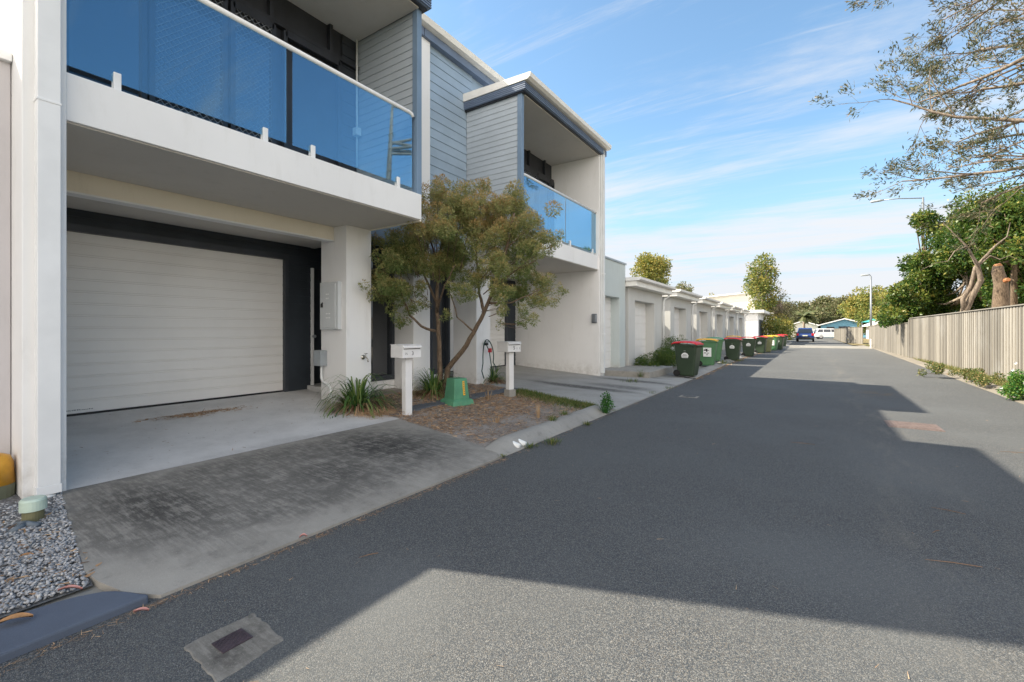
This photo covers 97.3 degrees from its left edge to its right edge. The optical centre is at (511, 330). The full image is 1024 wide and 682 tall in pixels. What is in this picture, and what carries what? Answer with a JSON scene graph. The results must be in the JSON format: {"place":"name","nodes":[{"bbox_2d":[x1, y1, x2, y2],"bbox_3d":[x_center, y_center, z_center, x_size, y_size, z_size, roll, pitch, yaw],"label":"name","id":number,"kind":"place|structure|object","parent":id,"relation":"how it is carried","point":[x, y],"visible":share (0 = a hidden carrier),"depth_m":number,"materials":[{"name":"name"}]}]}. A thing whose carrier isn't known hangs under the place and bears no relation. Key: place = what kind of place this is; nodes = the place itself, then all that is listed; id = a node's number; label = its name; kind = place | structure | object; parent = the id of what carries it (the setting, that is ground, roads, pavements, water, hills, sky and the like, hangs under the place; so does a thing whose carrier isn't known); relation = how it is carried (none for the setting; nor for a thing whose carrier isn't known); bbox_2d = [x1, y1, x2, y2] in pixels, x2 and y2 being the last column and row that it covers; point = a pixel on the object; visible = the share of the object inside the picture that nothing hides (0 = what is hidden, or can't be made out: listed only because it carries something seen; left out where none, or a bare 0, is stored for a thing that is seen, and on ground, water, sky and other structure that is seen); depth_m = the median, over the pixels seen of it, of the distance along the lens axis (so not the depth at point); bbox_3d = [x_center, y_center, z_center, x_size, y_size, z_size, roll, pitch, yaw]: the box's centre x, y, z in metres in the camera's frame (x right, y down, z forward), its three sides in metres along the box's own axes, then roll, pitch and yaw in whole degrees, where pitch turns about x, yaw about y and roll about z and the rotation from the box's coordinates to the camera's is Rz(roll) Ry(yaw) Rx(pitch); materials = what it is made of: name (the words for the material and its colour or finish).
{"place":"outdoors","nodes":[
{"label":"outdoors","id":0,"kind":"place"},
{"bbox_2d":[66,389,398,489],"bbox_3d":[-3.855,1.244,6.389,3.094,0.200,4.250,0,0,34],"label":"driveway apron","id":1,"kind":"object","parent":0,"point":[190,440],"visible":0.73,"depth_m":5.63,"materials":[{"name":"concrete"}]},
{"bbox_2d":[131,402,271,422],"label":"leaf litter","id":2,"kind":"object","parent":1,"relation":"on","point":[188,414],"visible":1,"depth_m":6.37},
{"bbox_2d":[62,419,502,597],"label":"driveway","id":3,"kind":"structure","parent":0,"point":[161,533],"depth_m":3.67,"materials":[{"name":"concrete"}]},
{"bbox_2d":[0,342,787,619],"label":"verge","id":4,"kind":"structure","parent":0,"point":[92,589],"depth_m":2.49,"materials":[{"name":"concrete"}]},
{"bbox_2d":[0,48,11,454],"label":"neighbour house","id":5,"kind":"structure","parent":4,"relation":"on","point":[5,248],"depth_m":3.74,"materials":[{"name":"paint"}]},
{"bbox_2d":[0,492,92,617],"bbox_3d":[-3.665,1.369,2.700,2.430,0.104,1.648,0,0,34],"label":"gravel","id":6,"kind":"structure","parent":4,"relation":"on","point":[48,591],"depth_m":2.70,"materials":[{"name":"gravel"}]},
{"bbox_2d":[0,453,15,499],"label":"amber container","id":7,"kind":"object","parent":6,"relation":"on","point":[7,480],"visible":0.89,"depth_m":3.58,"materials":[{"name":"orange plastic"}]},
{"bbox_2d":[8,495,47,532],"bbox_3d":[-3.410,1.298,3.177,0.160,0.187,0.279,0,0,-36],"label":"inspection riser","id":8,"kind":"object","parent":6,"relation":"on","point":[31,509],"visible":0.98,"depth_m":3.19,"materials":[{"name":"plastic"}]},
{"bbox_2d":[0,509,101,606],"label":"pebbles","id":9,"kind":"object","parent":6,"relation":"on","point":[13,578],"visible":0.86,"depth_m":2.65,"materials":[{"name":"gravel"}]},
{"bbox_2d":[0,0,431,498],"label":"townhouse","id":10,"kind":"structure","parent":4,"relation":"on","point":[208,197],"depth_m":6.38,"materials":[{"name":"paint"}]},
{"bbox_2d":[66,0,146,99],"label":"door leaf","id":11,"kind":"structure","parent":10,"relation":"in","point":[104,37],"depth_m":5.17,"materials":[{"name":"blue glass"}]},
{"bbox_2d":[66,231,282,416],"bbox_3d":[-5.090,-0.075,7.136,0.030,2.470,2.980,0,0,34],"label":"garage door","id":12,"kind":"structure","parent":10,"relation":"in","point":[149,324],"depth_m":6.86,"materials":[{"name":"white metal"}]},
{"bbox_2d":[148,0,227,127],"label":"door leaf","id":13,"kind":"structure","parent":10,"relation":"in","point":[188,39],"depth_m":5.84,"materials":[{"name":"blue glass"}]},
{"bbox_2d":[229,0,275,143],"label":"door leaf","id":14,"kind":"structure","parent":10,"relation":"in","point":[252,56],"depth_m":6.48,"materials":[{"name":"blue glass"}]},
{"bbox_2d":[282,29,341,166],"bbox_3d":[-3.214,-3.400,7.285,0.065,2.400,1.010,0,0,34],"label":"door leaf","id":15,"kind":"structure","parent":10,"relation":"in","point":[287,35],"depth_m":7.18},
{"bbox_2d":[371,379,393,390],"bbox_3d":[-2.947,1.190,9.024,0.280,0.320,1.260,0,0,34],"label":"window base","id":16,"kind":"structure","parent":10,"relation":"in","point":[391,382],"depth_m":9.24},
{"bbox_2d":[371,245,394,381],"bbox_3d":[-2.863,-0.360,8.968,0.120,2.780,1.260,0,0,34],"label":"window frame","id":17,"kind":"structure","parent":10,"relation":"in","point":[382,329],"depth_m":9.25,"materials":[{"name":"black metal"}]},
{"bbox_2d":[440,377,473,406],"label":"service pillar","id":18,"kind":"structure","parent":4,"relation":"on","point":[456,392],"depth_m":8.06,"materials":[{"name":"green"}]},
{"bbox_2d":[364,383,586,446],"bbox_3d":[-1.098,1.290,8.407,5.040,0.273,4.259,0,0,34],"label":"garden bed","id":19,"kind":"object","parent":4,"relation":"on","point":[498,431],"visible":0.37,"depth_m":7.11,"materials":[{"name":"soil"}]},
{"bbox_2d":[309,372,401,417],"bbox_3d":[-2.551,1.065,7.381,1.628,0.761,1.615,0,0,34],"label":"strappy plant","id":20,"kind":"object","parent":19,"relation":"on","point":[354,400],"visible":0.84,"depth_m":7.21,"materials":[{"name":"green plant"}]},
{"bbox_2d":[339,404,420,419],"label":"leaf litter","id":21,"kind":"object","parent":19,"relation":"on","point":[393,411],"visible":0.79,"depth_m":6.95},
{"bbox_2d":[390,344,421,414],"bbox_3d":[-1.676,0.796,7.139,0.379,1.138,0.356,0,0,44],"label":"letterbox","id":22,"kind":"object","parent":19,"relation":"on","point":[406,353],"visible":0.97,"depth_m":7.07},
{"bbox_2d":[412,367,468,400],"bbox_3d":[-1.571,1.063,8.967,1.442,0.700,1.317,0,0,34],"label":"strappy plant","id":23,"kind":"object","parent":19,"relation":"on","point":[432,387],"visible":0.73,"depth_m":8.79,"materials":[{"name":"green plant"}]},
{"bbox_2d":[358,173,569,395],"bbox_3d":[-0.845,-0.815,8.325,3.659,4.318,2.116,0,0,-4],"label":"tree","id":24,"kind":"object","parent":19,"relation":"on","point":[461,208],"visible":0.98,"depth_m":8.08,"materials":[{"name":"green plant"}]},
{"bbox_2d":[483,364,505,384],"bbox_3d":[-0.414,1.065,10.988,1.129,0.582,1.081,0,0,1],"label":"strappy plant","id":25,"kind":"object","parent":19,"relation":"on","point":[495,379],"visible":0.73,"depth_m":10.84,"materials":[{"name":"green plant"}]},
{"bbox_2d":[497,341,520,396],"bbox_3d":[-0.057,0.801,9.171,0.356,1.138,0.379,0,0,-40],"label":"letterbox","id":26,"kind":"object","parent":19,"relation":"on","point":[509,348],"visible":0.98,"depth_m":9.10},
{"bbox_2d":[422,18,611,383],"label":"townhouse","id":27,"kind":"structure","parent":4,"relation":"on","point":[538,138],"depth_m":11.34,"materials":[{"name":"paint"}]},
{"bbox_2d":[430,261,449,374],"bbox_3d":[-1.898,-0.360,10.415,0.120,2.780,1.260,0,0,34],"label":"window frame","id":28,"kind":"structure","parent":27,"relation":"in","point":[445,300],"depth_m":10.77,"materials":[{"name":"black metal"}]},
{"bbox_2d":[450,282,504,371],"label":"wall","id":29,"kind":"structure","parent":27,"relation":"in","point":[495,335],"depth_m":13.96,"materials":[{"name":"white paint"}]},
{"bbox_2d":[481,339,496,378],"bbox_3d":[-0.546,0.685,10.680,0.134,0.935,0.575,0,0,44],"label":"hose reel","id":30,"kind":"object","parent":27,"relation":"attached to","point":[490,350],"visible":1,"depth_m":10.64,"materials":[{"name":"black plastic"}]},
{"bbox_2d":[524,165,537,233],"bbox_3d":[0.485,-3.400,12.829,0.065,2.400,0.880,0,0,34],"label":"door leaf","id":31,"kind":"structure","parent":27,"relation":"in","point":[531,187],"depth_m":12.96,"materials":[{"name":"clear glass"}]},
{"bbox_2d":[538,174,549,235],"bbox_3d":[0.949,-3.400,13.523,0.065,2.400,0.750,0,0,34],"label":"door leaf","id":32,"kind":"structure","parent":27,"relation":"in","point":[543,192],"depth_m":13.54,"materials":[{"name":"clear glass"}]},
{"bbox_2d":[550,180,553,240],"bbox_3d":[1.233,-3.400,13.949,0.065,2.400,0.313,0,0,34],"label":"door leaf","id":33,"kind":"structure","parent":27,"relation":"in","point":[551,182],"depth_m":13.97,"materials":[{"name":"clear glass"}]},
{"bbox_2d":[485,405,613,455],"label":"kerb","id":34,"kind":"structure","parent":4,"relation":"on","point":[535,434],"depth_m":6.17,"materials":[{"name":"concrete"}]},
{"bbox_2d":[594,391,617,413],"bbox_3d":[1.628,1.236,7.806,0.640,0.390,0.504,0,0,16],"label":"weed","id":35,"kind":"object","parent":34,"relation":"on","point":[605,403],"visible":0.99,"depth_m":7.72,"materials":[{"name":"green plant"}]},
{"bbox_2d":[604,365,672,377],"bbox_3d":[1.312,1.320,16.287,8.100,0.220,2.650,0,0,34],"label":"garage step","id":36,"kind":"object","parent":4,"relation":"on","point":[652,371],"visible":0.35,"depth_m":13.66,"materials":[{"name":"concrete"}]},
{"bbox_2d":[625,277,675,365],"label":"garage","id":37,"kind":"structure","parent":4,"relation":"on","point":[643,315],"depth_m":17.27,"materials":[{"name":"paint"}]},
{"bbox_2d":[635,302,645,362],"bbox_3d":[4.689,0.100,17.032,0.009,2.300,2.340,0,0,34],"label":"garage door","id":38,"kind":"structure","parent":37,"relation":"in","point":[640,311],"depth_m":17.47,"materials":[{"name":"metal"}]},
{"bbox_2d":[633,346,676,366],"bbox_3d":[5.446,1.036,16.491,1.282,0.953,3.769,0,0,34],"label":"hedge bush","id":39,"kind":"object","parent":4,"relation":"on","point":[666,356],"visible":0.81,"depth_m":15.99,"materials":[{"name":"green plant"}]},
{"bbox_2d":[660,335,686,350],"bbox_3d":[6.676,0.764,18.543,1.020,1.211,1.831,0,0,34],"label":"hedge bush","id":40,"kind":"object","parent":4,"relation":"on","point":[667,340],"visible":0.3,"depth_m":18.44,"materials":[{"name":"green plant"}]},
{"bbox_2d":[662,289,702,348],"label":"garage","id":41,"kind":"structure","parent":4,"relation":"on","point":[678,312],"depth_m":21.75,"materials":[{"name":"paint"}]},
{"bbox_2d":[674,308,678,340],"bbox_3d":[7.698,0.100,21.541,0.009,2.300,2.340,0,0,34],"label":"garage door","id":42,"kind":"structure","parent":41,"relation":"in","point":[676,311],"depth_m":22.10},
{"bbox_2d":[671,341,703,375],"bbox_3d":[5.426,0.873,13.934,0.813,1.088,0.620,0,0,41],"label":"wheelie bin","id":43,"kind":"object","parent":4,"relation":"on","point":[688,359],"visible":1,"depth_m":13.73,"materials":[{"name":"green plastic"}]},
{"bbox_2d":[691,297,720,343],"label":"garage","id":44,"kind":"structure","parent":4,"relation":"on","point":[702,320],"depth_m":26.59,"materials":[{"name":"paint"}]},
{"bbox_2d":[696,338,718,365],"bbox_3d":[7.714,0.863,17.813,0.813,1.088,0.620,0,0,31],"label":"wheelie bin","id":45,"kind":"object","parent":4,"relation":"on","point":[708,353],"visible":0.92,"depth_m":17.56,"materials":[{"name":"green plastic"}]},
{"bbox_2d":[706,337,723,360],"bbox_3d":[9.132,0.857,20.352,0.813,1.088,0.620,0,0,28],"label":"wheelie bin","id":46,"kind":"object","parent":4,"relation":"on","point":[719,348],"visible":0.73,"depth_m":20.05,"materials":[{"name":"green plastic"}]},
{"bbox_2d":[711,302,733,349],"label":"garage","id":47,"kind":"structure","parent":4,"relation":"on","point":[719,322],"depth_m":31.34,"materials":[{"name":"paint"}]},
{"bbox_2d":[724,337,742,359],"bbox_3d":[10.432,0.888,21.291,0.813,1.088,0.620,0,0,36],"label":"wheelie bin","id":48,"kind":"object","parent":4,"relation":"on","point":[733,348],"visible":0.94,"depth_m":21.07,"materials":[{"name":"green"}]},
{"bbox_2d":[725,306,742,336],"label":"garage","id":49,"kind":"structure","parent":4,"relation":"on","point":[731,322],"depth_m":35.90,"materials":[{"name":"paint"}]},
{"bbox_2d":[736,309,750,344],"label":"garage","id":50,"kind":"structure","parent":4,"relation":"on","point":[740,323],"depth_m":40.36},
{"bbox_2d":[744,310,769,338],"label":"white building","id":51,"kind":"structure","parent":4,"relation":"on","point":[754,319],"depth_m":44.46,"materials":[{"name":"paint"}]},
{"bbox_2d":[741,252,781,323],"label":"street tree","id":52,"kind":"object","parent":4,"relation":"on","point":[761,286],"visible":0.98,"depth_m":49.27,"materials":[{"name":"green plant"}]},
{"bbox_2d":[761,313,796,341],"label":"roadside shrub","id":53,"kind":"object","parent":4,"relation":"on","point":[777,328],"visible":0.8,"depth_m":47.20,"materials":[{"name":"green plant"}]},
{"bbox_2d":[765,288,798,334],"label":"street tree","id":54,"kind":"object","parent":4,"relation":"on","point":[781,309],"visible":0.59,"depth_m":50.42,"materials":[{"name":"green plant"}]},
{"bbox_2d":[381,388,517,414],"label":"path","id":55,"kind":"structure","parent":0,"point":[417,407],"depth_m":8.01,"materials":[{"name":"concrete"}]},
{"bbox_2d":[0,337,1023,681],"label":"road","id":56,"kind":"structure","parent":0,"point":[674,535],"depth_m":2.81,"materials":[{"name":"asphalt"}]},
{"bbox_2d":[0,591,147,663],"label":"kerb painted","id":57,"kind":"object","parent":56,"relation":"on","point":[47,624],"visible":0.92,"depth_m":2.20,"materials":[{"name":"concrete"}]},
{"bbox_2d":[0,612,32,622],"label":"fallen leaf","id":58,"kind":"object","parent":57,"relation":"on","point":[17,615],"visible":1,"depth_m":2.17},
{"bbox_2d":[184,613,283,681],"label":"drain cover","id":59,"kind":"object","parent":56,"relation":"on","point":[221,654],"visible":0.91,"depth_m":2.06,"materials":[{"name":"concrete"}]},
{"bbox_2d":[0,380,691,671],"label":"leaf litter","id":60,"kind":"object","parent":56,"relation":"on","point":[322,534],"visible":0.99,"depth_m":2.66,"materials":[{"name":"plant"}]},
{"bbox_2d":[685,341,792,377],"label":"kerb","id":61,"kind":"structure","parent":56,"relation":"on","point":[705,370],"depth_m":16.95,"materials":[{"name":"concrete"}]},
{"bbox_2d":[741,337,756,355],"bbox_3d":[13.040,0.899,24.839,0.813,1.088,0.620,0,0,32],"label":"wheelie bin","id":62,"kind":"object","parent":56,"relation":"on","point":[748,345],"visible":0.91,"depth_m":24.61,"materials":[{"name":"green"}]},
{"bbox_2d":[753,336,767,352],"bbox_3d":[15.556,0.899,28.213,0.813,1.088,0.620,0,0,40],"label":"wheelie bin","id":63,"kind":"object","parent":56,"relation":"on","point":[760,345],"visible":0.95,"depth_m":27.99,"materials":[{"name":"green"}]},
{"bbox_2d":[767,335,779,349],"bbox_3d":[18.522,0.899,32.007,0.620,1.088,0.813,0,0,-44],"label":"wheelie bin","id":64,"kind":"object","parent":56,"relation":"on","point":[775,341],"visible":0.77,"depth_m":31.71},
{"bbox_2d":[790,310,818,327],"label":"palm tree","id":65,"kind":"object","parent":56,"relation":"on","point":[805,316],"visible":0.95,"depth_m":87.09,"materials":[{"name":"green plant"}]},
{"bbox_2d":[796,328,815,341],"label":"parked car","id":66,"kind":"object","parent":56,"relation":"on","point":[805,333],"visible":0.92,"depth_m":55.09,"materials":[{"name":"blue metal"}]},
{"bbox_2d":[813,328,833,338],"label":"parked car","id":67,"kind":"object","parent":56,"relation":"on","point":[820,333],"visible":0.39,"depth_m":73.58,"materials":[{"name":"white metal"}]},
{"bbox_2d":[783,345,871,348],"bbox_3d":[26.718,1.423,38.554,6.044,0.046,5.800,0,0,34],"label":"crossing","id":68,"kind":"object","parent":56,"relation":"on","point":[811,346],"visible":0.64,"depth_m":38.43,"materials":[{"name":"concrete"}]},
{"bbox_2d":[884,420,945,431],"bbox_3d":[6.076,1.450,6.825,0.630,0.021,0.600,0,0,34],"label":"road patch","id":69,"kind":"object","parent":56,"relation":"on","point":[913,425],"visible":1,"depth_m":6.79,"materials":[{"name":"asphalt"}]},
{"bbox_2d":[916,360,954,376],"bbox_3d":[12.917,1.190,13.723,0.655,0.520,0.750,0,0,-13],"label":"weed patch","id":70,"kind":"object","parent":56,"relation":"on","point":[938,369],"visible":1,"depth_m":13.59,"materials":[{"name":"green plant"}]},
{"bbox_2d":[858,345,1023,403],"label":"kerb","id":71,"kind":"structure","parent":56,"relation":"on","point":[991,388],"depth_m":13.61,"materials":[{"name":"concrete"}]},
{"bbox_2d":[954,368,984,382],"bbox_3d":[12.558,1.218,12.373,0.624,0.428,1.219,0,0,34],"label":"weed patch","id":72,"kind":"object","parent":71,"relation":"on","point":[963,372],"visible":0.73,"depth_m":12.30,"materials":[{"name":"green plant"}]},
{"bbox_2d":[969,371,1005,386],"bbox_3d":[11.705,1.212,11.261,0.587,0.459,1.051,0,0,13],"label":"weed patch","id":73,"kind":"object","parent":71,"relation":"on","point":[979,379],"visible":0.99,"depth_m":11.02,"materials":[{"name":"green plant"}]},
{"bbox_2d":[995,361,1023,400],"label":"flowering weed","id":74,"kind":"object","parent":56,"relation":"on","point":[1015,387],"visible":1,"depth_m":9.23,"materials":[{"name":"green plant"}]},
{"bbox_2d":[516,387,598,410],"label":"grass","id":75,"kind":"structure","parent":0,"point":[545,398],"depth_m":8.74,"materials":[{"name":"green plant"}]},
{"bbox_2d":[450,365,691,410],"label":"driveway","id":76,"kind":"structure","parent":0,"point":[591,388],"depth_m":11.14,"materials":[{"name":"concrete"}]},
{"bbox_2d":[603,256,626,375],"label":"grey garage","id":77,"kind":"structure","parent":0,"point":[615,313],"depth_m":14.63,"materials":[{"name":"paint"}]},
{"bbox_2d":[605,297,610,367],"bbox_3d":[2.879,0.080,14.231,0.009,2.260,1.270,0,0,34],"label":"garage door","id":78,"kind":"structure","parent":77,"relation":"in","point":[607,300],"depth_m":14.53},
{"bbox_2d":[425,0,1023,309],"label":"sky","id":79,"kind":"structure","parent":0,"point":[719,158],"materials":[{"name":"blue"}]},
{"bbox_2d":[841,339,868,344],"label":"verge","id":80,"kind":"structure","parent":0,"point":[865,341],"depth_m":50.47,"materials":[{"name":"soil"}]},
{"bbox_2d":[834,328,847,342],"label":"paling fence","id":81,"kind":"object","parent":80,"relation":"on","point":[840,334],"visible":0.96,"depth_m":55.14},
{"bbox_2d":[848,327,863,343],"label":"paling fence","id":82,"kind":"object","parent":80,"relation":"on","point":[855,335],"visible":0.95,"depth_m":46.34,"materials":[{"name":"wood"}]},
{"bbox_2d":[868,287,888,321],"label":"bushland tree","id":83,"kind":"object","parent":80,"relation":"on","point":[881,299],"visible":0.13,"depth_m":66.30,"materials":[{"name":"green plant"}]},
{"label":"ground","id":84,"kind":"structure","parent":0,"visible":0},
{"bbox_2d":[629,251,672,284],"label":"street tree","id":85,"kind":"object","parent":84,"relation":"on","point":[649,266],"visible":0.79,"depth_m":60.73,"materials":[{"name":"green plant"}]},
{"bbox_2d":[675,281,693,292],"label":"street tree","id":86,"kind":"object","parent":84,"relation":"on","point":[682,287],"visible":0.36,"depth_m":74.49,"materials":[{"name":"green plant"}]},
{"bbox_2d":[705,292,760,309],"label":"cream building","id":87,"kind":"structure","parent":84,"relation":"on","point":[740,300],"depth_m":66.75,"materials":[{"name":"paint"}]},
{"bbox_2d":[792,300,811,313],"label":"bushland tree","id":88,"kind":"object","parent":84,"relation":"on","point":[802,306],"visible":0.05,"depth_m":128.23,"materials":[{"name":"green plant"}]},
{"bbox_2d":[791,321,820,336],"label":"white roof house","id":89,"kind":"structure","parent":84,"relation":"on","point":[813,326],"depth_m":98.85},
{"bbox_2d":[799,305,833,327],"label":"bushland tree","id":90,"kind":"object","parent":84,"relation":"on","point":[820,316],"visible":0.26,"depth_m":103.53,"materials":[{"name":"green plant"}]},
{"bbox_2d":[802,294,832,312],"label":"bushland tree","id":91,"kind":"object","parent":84,"relation":"on","point":[821,302],"visible":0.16,"depth_m":124.11,"materials":[{"name":"green plant"}]},
{"bbox_2d":[822,304,843,321],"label":"bushland tree","id":92,"kind":"object","parent":84,"relation":"on","point":[831,309],"visible":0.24,"depth_m":106.63,"materials":[{"name":"green plant"}]},
{"bbox_2d":[832,292,854,318],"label":"bushland tree","id":93,"kind":"object","parent":84,"relation":"on","point":[841,300],"visible":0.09,"depth_m":110.17,"materials":[{"name":"green plant"}]},
{"bbox_2d":[836,286,866,337],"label":"bushland tree","id":94,"kind":"object","parent":84,"relation":"on","point":[848,310],"visible":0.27,"depth_m":91.15,"materials":[{"name":"green plant"}]},
{"bbox_2d":[854,284,887,334],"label":"bushland tree","id":95,"kind":"object","parent":84,"relation":"on","point":[864,303],"visible":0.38,"depth_m":77.08,"materials":[{"name":"green plant"}]},
{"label":"right verge","id":96,"kind":"structure","parent":0,"visible":0},
{"bbox_2d":[860,274,871,325],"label":"street lamp","id":97,"kind":"object","parent":96,"relation":"on","point":[870,297],"visible":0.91,"depth_m":42.96,"materials":[{"name":"metal"}]},
{"bbox_2d":[869,323,907,356],"bbox_3d":[25.551,0.506,30.945,0.120,1.767,21.155,0,0,34],"label":"paling fence","id":98,"kind":"object","parent":96,"relation":"on","point":[893,339],"visible":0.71,"depth_m":27.45,"materials":[{"name":"wood"}]},
{"bbox_2d":[870,197,923,210],"bbox_3d":[25.842,-3.745,30.231,2.832,10.390,0.198,0,0,34],"label":"street lamp","id":99,"kind":"object","parent":96,"relation":"on","point":[880,200],"visible":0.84,"depth_m":30.14,"materials":[{"name":"metal"}]},
{"bbox_2d":[807,0,1023,255],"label":"gum tree","id":100,"kind":"object","parent":96,"relation":"on","point":[998,161],"visible":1,"depth_m":14.65,"materials":[{"name":"green plant"}]},
{"bbox_2d":[874,208,965,327],"bbox_3d":[23.346,-2.865,26.209,9.591,8.640,3.046,0,0,-28],"label":"broadleaf tree","id":101,"kind":"object","parent":96,"relation":"on","point":[903,297],"visible":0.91,"depth_m":25.57,"materials":[{"name":"green plant"}]},
{"bbox_2d":[864,344,1009,386],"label":"grass","id":102,"kind":"structure","parent":96,"relation":"on","point":[988,376],"depth_m":13.87,"materials":[{"name":"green plant"}]},
{"bbox_2d":[919,206,1000,315],"bbox_3d":[26.754,-2.903,26.258,11.616,8.728,4.483,0,0,-38],"label":"broadleaf tree","id":103,"kind":"object","parent":96,"relation":"on","point":[951,267],"visible":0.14,"depth_m":24.39,"materials":[{"name":"green plant"}]},
{"bbox_2d":[909,304,1023,379],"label":"paling fence","id":104,"kind":"object","parent":96,"relation":"on","point":[989,341],"visible":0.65,"depth_m":14.10,"materials":[{"name":"wood"}]},
{"bbox_2d":[926,225,1019,310],"bbox_3d":[18.335,-1.475,18.254,3.997,5.853,1.061,0,0,8],"label":"forked trunk","id":105,"kind":"object","parent":96,"relation":"on","point":[966,305],"visible":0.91,"depth_m":18.30,"materials":[{"name":"brown plant"}]},
{"bbox_2d":[940,179,1023,307],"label":"broadleaf tree","id":106,"kind":"object","parent":96,"relation":"on","point":[1012,216],"visible":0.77,"depth_m":20.07,"materials":[{"name":"green plant"}]},
{"bbox_2d":[991,263,1010,307],"bbox_3d":[17.871,-0.499,16.485,0.502,3.904,0.538,0,0,34],"label":"cut trunk","id":107,"kind":"object","parent":96,"relation":"on","point":[1001,292],"visible":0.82,"depth_m":16.37,"materials":[{"name":"brown plant"}]},
{"label":"cross road","id":108,"kind":"structure","parent":0,"visible":0},
{"bbox_2d":[818,318,865,336],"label":"blue house","id":109,"kind":"structure","parent":108,"relation":"on","point":[843,323],"depth_m":90.47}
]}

